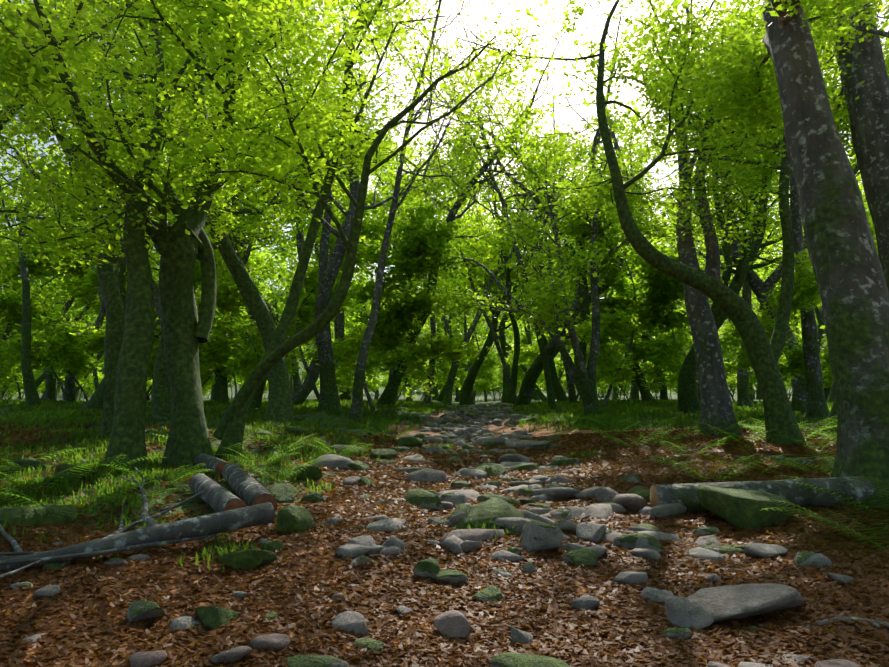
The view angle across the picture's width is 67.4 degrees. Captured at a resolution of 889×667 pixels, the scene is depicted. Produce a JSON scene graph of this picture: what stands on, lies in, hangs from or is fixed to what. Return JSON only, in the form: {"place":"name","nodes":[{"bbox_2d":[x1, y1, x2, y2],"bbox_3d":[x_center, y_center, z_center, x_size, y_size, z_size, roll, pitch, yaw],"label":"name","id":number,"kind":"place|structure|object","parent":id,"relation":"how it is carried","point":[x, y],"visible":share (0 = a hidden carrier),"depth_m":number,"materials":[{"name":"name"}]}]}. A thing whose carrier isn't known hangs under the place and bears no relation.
{"place":"outdoors","nodes":[
{"label":"outdoors","id":0,"kind":"place"},
{"bbox_2d":[0,289,888,666],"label":"ground","id":1,"kind":"structure","parent":0,"point":[494,429],"depth_m":4.63,"materials":[{"name":"brown soil"}]},
{"bbox_2d":[0,286,48,399],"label":"tree sapling","id":2,"kind":"object","parent":1,"relation":"on","point":[18,386],"visible":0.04,"depth_m":44.62,"materials":[{"name":"green plant"}]},
{"bbox_2d":[0,225,65,393],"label":"tree sapling","id":3,"kind":"object","parent":1,"relation":"on","point":[31,266],"visible":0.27,"depth_m":35.65,"materials":[{"name":"green plant"}]},
{"bbox_2d":[0,107,92,406],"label":"tree","id":4,"kind":"object","parent":1,"relation":"on","point":[32,397],"visible":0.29,"depth_m":27.24,"materials":[{"name":"green plant"}]},
{"bbox_2d":[0,275,96,400],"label":"tree sapling","id":5,"kind":"object","parent":1,"relation":"on","point":[37,308],"visible":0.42,"depth_m":33.34,"materials":[{"name":"green plant"}]},
{"bbox_2d":[0,143,98,400],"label":"tree","id":6,"kind":"object","parent":1,"relation":"on","point":[44,282],"visible":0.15,"depth_m":37.98,"materials":[{"name":"green plant"}]},
{"bbox_2d":[0,264,99,401],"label":"tree sapling","id":7,"kind":"object","parent":1,"relation":"on","point":[39,356],"visible":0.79,"depth_m":31.39,"materials":[{"name":"green plant"}]},
{"bbox_2d":[0,125,122,400],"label":"tree","id":8,"kind":"object","parent":1,"relation":"on","point":[50,387],"depth_m":41.38,"materials":[{"name":"green plant"}]},
{"bbox_2d":[0,152,124,398],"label":"tree","id":9,"kind":"object","parent":1,"relation":"on","point":[73,313],"visible":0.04,"depth_m":45.71,"materials":[{"name":"green plant"}]},
{"bbox_2d":[34,250,96,400],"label":"tree","id":10,"kind":"object","parent":1,"relation":"on","point":[78,393],"visible":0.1,"depth_m":57.48,"materials":[{"name":"green plant"}]},
{"bbox_2d":[40,233,105,396],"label":"tree sapling","id":11,"kind":"object","parent":1,"relation":"on","point":[94,304],"visible":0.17,"depth_m":38.38,"materials":[{"name":"green plant"}]},
{"bbox_2d":[5,110,166,401],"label":"tree","id":12,"kind":"object","parent":1,"relation":"on","point":[69,387],"depth_m":35.60,"materials":[{"name":"green plant"}]},
{"bbox_2d":[7,2,188,309],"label":"tree","id":13,"kind":"object","parent":1,"relation":"on","point":[121,276],"visible":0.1,"depth_m":29.23,"materials":[{"name":"green plant"}]},
{"bbox_2d":[0,467,216,577],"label":"branch twigs","id":14,"kind":"object","parent":1,"relation":"on","point":[146,518],"visible":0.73,"depth_m":5.05,"materials":[{"name":"grey wood"}]},
{"bbox_2d":[0,0,219,422],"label":"tree","id":15,"kind":"object","parent":1,"relation":"on","point":[160,404],"visible":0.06,"depth_m":17.67,"materials":[{"name":"green plant"}]},
{"bbox_2d":[56,239,199,397],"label":"tree sapling","id":16,"kind":"object","parent":1,"relation":"on","point":[92,345],"visible":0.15,"depth_m":31.26,"materials":[{"name":"green plant"}]},
{"bbox_2d":[0,502,274,571],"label":"fallen limb","id":17,"kind":"object","parent":1,"relation":"on","point":[239,518],"visible":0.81,"depth_m":5.02,"materials":[{"name":"grey plant"}]},
{"bbox_2d":[0,0,326,470],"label":"tree","id":18,"kind":"object","parent":1,"relation":"on","point":[127,440],"visible":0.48,"depth_m":9.67,"materials":[{"name":"green plant"}]},
{"bbox_2d":[0,1,328,423],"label":"tree","id":19,"kind":"object","parent":1,"relation":"on","point":[280,406],"visible":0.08,"depth_m":17.80,"materials":[{"name":"green plant"}]},
{"bbox_2d":[0,0,333,438],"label":"tree","id":20,"kind":"object","parent":1,"relation":"on","point":[113,303],"visible":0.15,"depth_m":13.75,"materials":[{"name":"green plant"}]},
{"bbox_2d":[0,2,362,148],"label":"tree","id":21,"kind":"object","parent":1,"relation":"on","point":[126,38],"visible":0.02,"depth_m":16.28,"materials":[{"name":"green plant"}]},
{"bbox_2d":[69,16,303,291],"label":"tree","id":22,"kind":"object","parent":1,"relation":"on","point":[209,115],"visible":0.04,"depth_m":24.03,"materials":[{"name":"green plant"}]},
{"bbox_2d":[44,49,345,401],"bbox_3d":[-11.300,-5.012,31.514,13.856,16.797,9.830,0,-11,1],"label":"tree","id":23,"kind":"object","parent":1,"relation":"on","point":[221,387],"visible":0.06,"depth_m":32.79,"materials":[{"name":"green plant"}]},
{"bbox_2d":[150,217,260,374],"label":"tree sapling","id":24,"kind":"object","parent":1,"relation":"on","point":[217,346],"visible":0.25,"depth_m":23.26,"materials":[{"name":"green plant"}]},
{"bbox_2d":[0,0,420,467],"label":"tree","id":25,"kind":"object","parent":1,"relation":"on","point":[181,241],"visible":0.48,"depth_m":9.84,"materials":[{"name":"green plant"}]},
{"bbox_2d":[195,453,227,477],"bbox_3d":[-3.165,1.778,9.043,0.214,0.339,1.378,7,-13,-31],"label":"cut log","id":26,"kind":"object","parent":1,"relation":"on","point":[214,464],"visible":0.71,"depth_m":8.78,"materials":[{"name":"grey wood"}]},
{"bbox_2d":[103,13,326,408],"bbox_3d":[-10.355,-6.669,27.881,13.978,20.139,8.678,-8,-14,37],"label":"tree","id":27,"kind":"object","parent":1,"relation":"on","point":[256,401],"depth_m":27.35,"materials":[{"name":"green plant"}]},
{"bbox_2d":[189,473,246,512],"bbox_3d":[-2.277,1.618,6.629,0.221,0.429,1.539,7,-13,-32],"label":"cut log","id":28,"kind":"object","parent":1,"relation":"on","point":[216,497],"visible":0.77,"depth_m":6.39,"materials":[{"name":"grey wood"}]},
{"bbox_2d":[195,290,255,394],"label":"tree sapling","id":29,"kind":"object","parent":1,"relation":"on","point":[227,370],"visible":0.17,"depth_m":33.86,"materials":[{"name":"green plant"}]},
{"bbox_2d":[199,319,252,387],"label":"tree sapling","id":30,"kind":"object","parent":1,"relation":"on","point":[205,378],"visible":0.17,"depth_m":37.13,"materials":[{"name":"green plant"}]},
{"bbox_2d":[195,249,301,379],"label":"tree sapling","id":31,"kind":"object","parent":1,"relation":"on","point":[228,294],"visible":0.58,"depth_m":20.36,"materials":[{"name":"green plant"}]},
{"bbox_2d":[198,185,298,400],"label":"tree","id":32,"kind":"object","parent":1,"relation":"on","point":[261,260],"visible":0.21,"depth_m":44.37,"materials":[{"name":"green plant"}]},
{"bbox_2d":[222,463,276,511],"bbox_3d":[-2.151,1.655,7.196,0.237,0.510,2.281,5,-12,-25],"label":"cut log","id":33,"kind":"object","parent":1,"relation":"on","point":[248,489],"visible":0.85,"depth_m":6.76,"materials":[{"name":"grey wood"}]},
{"bbox_2d":[167,157,335,391],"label":"tree","id":34,"kind":"object","parent":1,"relation":"on","point":[297,381],"visible":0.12,"depth_m":48.61,"materials":[{"name":"green plant"}]},
{"bbox_2d":[195,109,307,321],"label":"tree","id":35,"kind":"object","parent":1,"relation":"on","point":[245,258],"depth_m":38.81,"materials":[{"name":"green plant"}]},
{"bbox_2d":[80,74,426,410],"bbox_3d":[-6.627,-3.288,24.274,11.763,13.130,5.939,-5,-12,23],"label":"tree","id":36,"kind":"object","parent":1,"relation":"on","point":[95,400],"visible":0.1,"depth_m":24.03,"materials":[{"name":"green plant"}]},
{"bbox_2d":[225,41,397,405],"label":"tree","id":37,"kind":"object","parent":1,"relation":"on","point":[302,393],"visible":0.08,"depth_m":31.77,"materials":[{"name":"green plant"}]},
{"bbox_2d":[246,90,413,399],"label":"tree","id":38,"kind":"object","parent":1,"relation":"on","point":[344,395],"visible":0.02,"depth_m":41.61,"materials":[{"name":"green plant"}]},
{"bbox_2d":[256,181,412,400],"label":"tree","id":39,"kind":"object","parent":1,"relation":"on","point":[409,398],"visible":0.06,"depth_m":45.13,"materials":[{"name":"green plant"}]},
{"bbox_2d":[281,98,398,388],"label":"tree","id":40,"kind":"object","parent":1,"relation":"on","point":[341,319],"visible":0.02,"depth_m":40.94,"materials":[{"name":"green plant"}]},
{"bbox_2d":[268,188,420,401],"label":"tree","id":41,"kind":"object","parent":1,"relation":"on","point":[303,319],"visible":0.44,"depth_m":26.93,"materials":[{"name":"green plant"}]},
{"bbox_2d":[97,0,592,457],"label":"tree","id":42,"kind":"object","parent":1,"relation":"on","point":[231,427],"visible":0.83,"depth_m":10.21,"materials":[{"name":"green plant"}]},
{"bbox_2d":[243,0,462,411],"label":"tree","id":43,"kind":"object","parent":1,"relation":"on","point":[329,398],"visible":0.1,"depth_m":23.90,"materials":[{"name":"green plant"}]},
{"bbox_2d":[332,322,377,396],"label":"tree sapling","id":44,"kind":"object","parent":1,"relation":"on","point":[358,325],"visible":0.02,"depth_m":51.61,"materials":[{"name":"green plant"}]},
{"bbox_2d":[344,293,404,399],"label":"tree sapling","id":45,"kind":"object","parent":1,"relation":"on","point":[361,320],"visible":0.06,"depth_m":59.98,"materials":[{"name":"green plant"}]},
{"bbox_2d":[359,136,443,399],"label":"tree","id":46,"kind":"object","parent":1,"relation":"on","point":[392,369],"visible":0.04,"depth_m":38.12,"materials":[{"name":"green plant"}]},
{"bbox_2d":[344,195,490,413],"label":"tree sapling","id":47,"kind":"object","parent":1,"relation":"on","point":[395,323],"visible":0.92,"depth_m":24.10,"materials":[{"name":"green plant"}]},
{"bbox_2d":[0,398,836,575],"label":"grass","id":48,"kind":"structure","parent":1,"relation":"on","point":[66,414],"depth_m":14.78,"materials":[{"name":"green plant"}]},
{"bbox_2d":[0,402,859,666],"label":"stones","id":49,"kind":"object","parent":1,"relation":"on","point":[706,607],"depth_m":5.74,"materials":[{"name":"stone"}]},
{"bbox_2d":[317,0,545,421],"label":"tree","id":50,"kind":"object","parent":1,"relation":"on","point":[356,411],"visible":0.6,"depth_m":19.75,"materials":[{"name":"green plant"}]},
{"bbox_2d":[424,352,459,384],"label":"tree sapling","id":51,"kind":"object","parent":1,"relation":"on","point":[441,367],"visible":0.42,"depth_m":52.82,"materials":[{"name":"green plant"}]},
{"bbox_2d":[321,136,563,404],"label":"tree","id":52,"kind":"object","parent":1,"relation":"on","point":[447,398],"visible":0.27,"depth_m":35.30,"materials":[{"name":"green plant"}]},
{"bbox_2d":[0,421,888,666],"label":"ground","id":53,"kind":"structure","parent":1,"relation":"on","point":[608,467],"depth_m":4.55,"materials":[{"name":"brown soil"}]},
{"bbox_2d":[0,412,888,551],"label":"fern clumps","id":54,"kind":"object","parent":1,"relation":"on","point":[613,437],"visible":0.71,"depth_m":8.40,"materials":[{"name":"green plant"}]},
{"bbox_2d":[369,80,523,403],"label":"tree","id":55,"kind":"object","parent":1,"relation":"on","point":[427,399],"visible":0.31,"depth_m":31.05,"materials":[{"name":"green plant"}]},
{"bbox_2d":[413,287,481,400],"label":"tree","id":56,"kind":"object","parent":1,"relation":"on","point":[435,392],"visible":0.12,"depth_m":69.03,"materials":[{"name":"green plant"}]},
{"bbox_2d":[371,130,529,403],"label":"tree","id":57,"kind":"object","parent":1,"relation":"on","point":[465,230],"visible":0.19,"depth_m":38.05,"materials":[{"name":"green plant"}]},
{"bbox_2d":[411,198,499,403],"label":"tree","id":58,"kind":"object","parent":1,"relation":"on","point":[465,333],"visible":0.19,"depth_m":49.01,"materials":[{"name":"green plant"}]},
{"bbox_2d":[442,356,474,389],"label":"tree sapling","id":59,"kind":"object","parent":1,"relation":"on","point":[462,375],"visible":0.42,"depth_m":50.92,"materials":[{"name":"green plant"}]},
{"bbox_2d":[436,187,489,400],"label":"tree","id":60,"kind":"object","parent":1,"relation":"on","point":[440,396],"visible":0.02,"depth_m":55.95,"materials":[{"name":"green plant"}]},
{"bbox_2d":[429,279,498,399],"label":"tree","id":61,"kind":"object","parent":1,"relation":"on","point":[479,331],"visible":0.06,"depth_m":76.54,"materials":[{"name":"green plant"}]},
{"bbox_2d":[393,251,546,401],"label":"tree","id":62,"kind":"object","parent":1,"relation":"on","point":[542,396],"depth_m":55.87,"materials":[{"name":"green plant"}]},
{"bbox_2d":[440,289,506,401],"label":"tree","id":63,"kind":"object","parent":1,"relation":"on","point":[485,397],"visible":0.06,"depth_m":71.46,"materials":[{"name":"green plant"}]},
{"bbox_2d":[372,0,588,405],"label":"tree","id":64,"kind":"object","parent":1,"relation":"on","point":[388,395],"visible":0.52,"depth_m":27.68,"materials":[{"name":"green plant"}]},
{"bbox_2d":[364,40,599,406],"bbox_3d":[1.359,-5.335,28.868,7.296,18.557,10.585,8,-14,-36],"label":"tree","id":65,"kind":"object","parent":1,"relation":"on","point":[584,304],"visible":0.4,"depth_m":27.23,"materials":[{"name":"green plant"}]},
{"bbox_2d":[359,27,609,410],"bbox_3d":[1.485,-5.495,27.587,11.512,18.019,7.998,3,-11,-17],"label":"tree","id":66,"kind":"object","parent":1,"relation":"on","point":[548,379],"visible":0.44,"depth_m":26.20,"materials":[{"name":"green plant"}]},
{"bbox_2d":[472,359,499,398],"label":"tree sapling","id":67,"kind":"object","parent":1,"relation":"on","point":[491,377],"visible":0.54,"depth_m":69.13,"materials":[{"name":"green plant"}]},
{"bbox_2d":[473,349,499,398],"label":"tree sapling","id":68,"kind":"object","parent":1,"relation":"on","point":[488,364],"visible":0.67,"depth_m":63.94,"materials":[{"name":"green plant"}]},
{"bbox_2d":[440,179,587,405],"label":"tree","id":69,"kind":"object","parent":1,"relation":"on","point":[466,390],"visible":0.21,"depth_m":40.16,"materials":[{"name":"green plant"}]},
{"bbox_2d":[454,133,584,402],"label":"tree","id":70,"kind":"object","parent":1,"relation":"on","point":[504,349],"depth_m":48.49,"materials":[{"name":"green plant"}]},
{"bbox_2d":[503,260,539,399],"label":"tree","id":71,"kind":"object","parent":1,"relation":"on","point":[535,396],"visible":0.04,"depth_m":72.16,"materials":[{"name":"green plant"}]},
{"bbox_2d":[423,42,632,403],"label":"tree","id":72,"kind":"object","parent":1,"relation":"on","point":[514,373],"visible":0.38,"depth_m":36.42,"materials":[{"name":"green plant"}]},
{"bbox_2d":[406,99,671,415],"bbox_3d":[2.598,-2.586,22.520,7.693,11.257,8.806,10,-15,-43],"label":"tree","id":73,"kind":"object","parent":1,"relation":"on","point":[584,380],"visible":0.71,"depth_m":21.51,"materials":[{"name":"green plant"}]},
{"bbox_2d":[499,265,590,398],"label":"tree sapling","id":74,"kind":"object","parent":1,"relation":"on","point":[528,354],"visible":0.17,"depth_m":43.21,"materials":[{"name":"green plant"}]},
{"bbox_2d":[481,103,619,402],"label":"tree","id":75,"kind":"object","parent":1,"relation":"on","point":[572,396],"visible":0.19,"depth_m":34.71,"materials":[{"name":"green plant"}]},
{"bbox_2d":[466,171,665,401],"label":"tree","id":76,"kind":"object","parent":1,"relation":"on","point":[559,392],"visible":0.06,"depth_m":40.31,"materials":[{"name":"green plant"}]},
{"bbox_2d":[512,135,655,401],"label":"tree","id":77,"kind":"object","parent":1,"relation":"on","point":[646,394],"depth_m":36.82,"materials":[{"name":"green plant"}]},
{"bbox_2d":[565,312,636,401],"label":"tree sapling","id":78,"kind":"object","parent":1,"relation":"on","point":[625,372],"visible":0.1,"depth_m":33.64,"materials":[{"name":"green plant"}]},
{"bbox_2d":[572,212,655,399],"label":"tree","id":79,"kind":"object","parent":1,"relation":"on","point":[634,392],"visible":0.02,"depth_m":45.94,"materials":[{"name":"green plant"}]},
{"bbox_2d":[538,137,694,399],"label":"tree","id":80,"kind":"object","parent":1,"relation":"on","point":[663,394],"depth_m":39.25,"materials":[{"name":"green plant"}]},
{"bbox_2d":[398,0,851,443],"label":"tree","id":81,"kind":"object","parent":1,"relation":"on","point":[761,350],"visible":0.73,"depth_m":13.20,"materials":[{"name":"green plant"}]},
{"bbox_2d":[550,190,723,407],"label":"tree sapling","id":82,"kind":"object","parent":1,"relation":"on","point":[665,290],"visible":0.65,"depth_m":24.16,"materials":[{"name":"green plant"}]},
{"bbox_2d":[574,219,705,393],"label":"tree sapling","id":83,"kind":"object","parent":1,"relation":"on","point":[638,347],"visible":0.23,"depth_m":34.25,"materials":[{"name":"green plant"}]},
{"bbox_2d":[513,0,780,406],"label":"tree","id":84,"kind":"object","parent":1,"relation":"on","point":[532,375],"visible":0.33,"depth_m":26.21,"materials":[{"name":"green plant"}]},
{"bbox_2d":[639,313,692,389],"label":"tree sapling","id":85,"kind":"object","parent":1,"relation":"on","point":[681,335],"visible":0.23,"depth_m":46.22,"materials":[{"name":"green plant"}]},
{"bbox_2d":[646,331,698,388],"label":"tree sapling","id":86,"kind":"object","parent":1,"relation":"on","point":[665,343],"visible":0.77,"depth_m":31.20,"materials":[{"name":"green plant"}]},
{"bbox_2d":[588,122,782,338],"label":"tree","id":87,"kind":"object","parent":1,"relation":"on","point":[655,181],"visible":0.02,"depth_m":48.55,"materials":[{"name":"green plant"}]},
{"bbox_2d":[634,2,782,406],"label":"tree","id":88,"kind":"object","parent":1,"relation":"on","point":[743,395],"visible":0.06,"depth_m":29.09,"materials":[{"name":"green plant"}]},
{"bbox_2d":[561,0,888,435],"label":"tree","id":89,"kind":"object","parent":1,"relation":"on","point":[717,409],"visible":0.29,"depth_m":15.23,"materials":[{"name":"green plant"}]},
{"bbox_2d":[718,328,739,378],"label":"tree sapling","id":90,"kind":"object","parent":1,"relation":"on","point":[724,342],"visible":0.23,"depth_m":42.42,"materials":[{"name":"green plant"}]},
{"bbox_2d":[624,0,854,413],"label":"tree","id":91,"kind":"object","parent":1,"relation":"on","point":[687,397],"visible":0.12,"depth_m":23.79,"materials":[{"name":"green plant"}]},
{"bbox_2d":[666,191,820,400],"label":"tree","id":92,"kind":"object","parent":1,"relation":"on","point":[753,295],"visible":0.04,"depth_m":55.43,"materials":[{"name":"green plant"}]},
{"bbox_2d":[639,8,850,417],"bbox_3d":[10.523,-4.697,20.896,7.328,15.127,7.145,0,-11,1],"label":"tree","id":93,"kind":"object","parent":1,"relation":"on","point":[816,403],"visible":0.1,"depth_m":19.50,"materials":[{"name":"green plant"}]},
{"bbox_2d":[634,77,868,413],"bbox_3d":[12.683,-4.657,24.528,8.407,16.088,14.111,6,-12,-27],"label":"tree","id":94,"kind":"object","parent":1,"relation":"on","point":[756,284],"visible":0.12,"depth_m":24.00,"materials":[{"name":"green plant"}]},
{"bbox_2d":[718,295,784,394],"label":"tree sapling","id":95,"kind":"object","parent":1,"relation":"on","point":[731,327],"visible":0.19,"depth_m":35.59,"materials":[{"name":"green plant"}]},
{"bbox_2d":[650,477,874,513],"bbox_3d":[3.687,1.662,6.876,3.073,0.414,0.331,0,-11,-1],"label":"log","id":96,"kind":"object","parent":1,"relation":"on","point":[685,494],"visible":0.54,"depth_m":6.75,"materials":[{"name":"grey wood"}]},
{"bbox_2d":[650,0,888,508],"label":"tree","id":97,"kind":"object","parent":1,"relation":"on","point":[848,273],"visible":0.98,"depth_m":7.70,"materials":[{"name":"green plant"}]},
{"bbox_2d":[720,178,829,400],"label":"tree","id":98,"kind":"object","parent":1,"relation":"on","point":[820,318],"visible":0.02,"depth_m":43.27,"materials":[{"name":"green plant"}]},
{"bbox_2d":[724,249,828,383],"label":"tree sapling","id":99,"kind":"object","parent":1,"relation":"on","point":[806,290],"visible":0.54,"depth_m":19.14,"materials":[{"name":"green plant"}]},
{"bbox_2d":[753,305,830,381],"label":"tree sapling","id":100,"kind":"object","parent":1,"relation":"on","point":[796,335],"visible":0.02,"depth_m":45.27,"materials":[{"name":"green plant"}]},
{"bbox_2d":[696,0,888,290],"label":"tree","id":101,"kind":"object","parent":1,"relation":"on","point":[868,111],"visible":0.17,"depth_m":13.82,"materials":[{"name":"green plant"}]},
{"bbox_2d":[732,0,888,64],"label":"tree","id":102,"kind":"object","parent":1,"relation":"on","point":[869,29],"visible":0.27,"depth_m":12.93,"materials":[{"name":"green plant"}]},
{"bbox_2d":[759,141,876,401],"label":"tree","id":103,"kind":"object","parent":1,"relation":"on","point":[831,396],"visible":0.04,"depth_m":32.18,"materials":[{"name":"green plant"}]},
{"bbox_2d":[819,350,832,388],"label":"tree sapling","id":104,"kind":"object","parent":1,"relation":"on","point":[830,378],"visible":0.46,"depth_m":40.70,"materials":[{"name":"green plant"}]},
{"bbox_2d":[766,455,888,632],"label":"surface roots","id":105,"kind":"object","parent":1,"relation":"on","point":[874,622],"visible":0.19,"depth_m":3.68,"materials":[{"name":"brown plant"}]},
{"bbox_2d":[790,1,888,425],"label":"tree","id":106,"kind":"object","parent":1,"relation":"on","point":[833,411],"visible":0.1,"depth_m":16.17,"materials":[{"name":"green plant"}]},
{"bbox_2d":[0,0,888,289],"label":"sky","id":107,"kind":"structure","parent":0,"point":[499,6],"materials":[{"name":"white"}]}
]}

